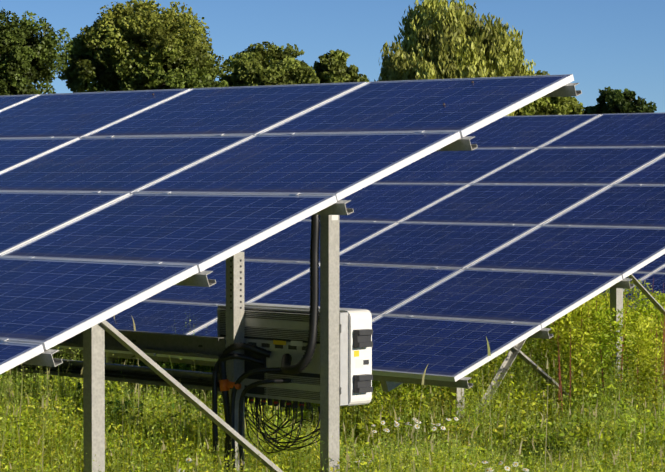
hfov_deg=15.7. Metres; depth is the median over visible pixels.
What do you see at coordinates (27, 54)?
tree
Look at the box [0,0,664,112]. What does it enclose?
sky
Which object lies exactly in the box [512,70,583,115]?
tree
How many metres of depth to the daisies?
15.68 m
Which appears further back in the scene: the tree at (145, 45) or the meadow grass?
the tree at (145, 45)
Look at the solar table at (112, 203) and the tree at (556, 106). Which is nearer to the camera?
the solar table at (112, 203)
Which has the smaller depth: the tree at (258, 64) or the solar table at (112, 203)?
the solar table at (112, 203)
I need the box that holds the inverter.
[215,302,372,409]
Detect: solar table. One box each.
[0,74,581,471]
[50,112,664,434]
[585,254,664,314]
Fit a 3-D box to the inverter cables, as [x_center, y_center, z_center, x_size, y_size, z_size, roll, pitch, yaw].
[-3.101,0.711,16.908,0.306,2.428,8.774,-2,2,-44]
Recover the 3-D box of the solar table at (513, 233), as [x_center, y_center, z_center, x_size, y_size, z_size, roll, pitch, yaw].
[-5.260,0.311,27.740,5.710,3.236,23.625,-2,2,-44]
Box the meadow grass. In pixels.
[0,280,664,471]
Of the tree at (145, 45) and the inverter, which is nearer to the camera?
the inverter
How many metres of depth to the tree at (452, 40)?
196.45 m
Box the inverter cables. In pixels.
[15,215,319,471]
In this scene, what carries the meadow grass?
on the ground
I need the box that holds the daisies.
[47,417,528,471]
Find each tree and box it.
[0,9,72,95]
[57,0,233,92]
[219,41,319,86]
[313,49,368,83]
[371,0,535,115]
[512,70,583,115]
[582,86,656,113]
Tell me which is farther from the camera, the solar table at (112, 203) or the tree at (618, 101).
the tree at (618, 101)
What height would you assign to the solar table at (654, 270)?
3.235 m
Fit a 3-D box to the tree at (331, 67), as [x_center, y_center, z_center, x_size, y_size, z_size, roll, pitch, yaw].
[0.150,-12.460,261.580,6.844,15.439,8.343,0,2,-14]

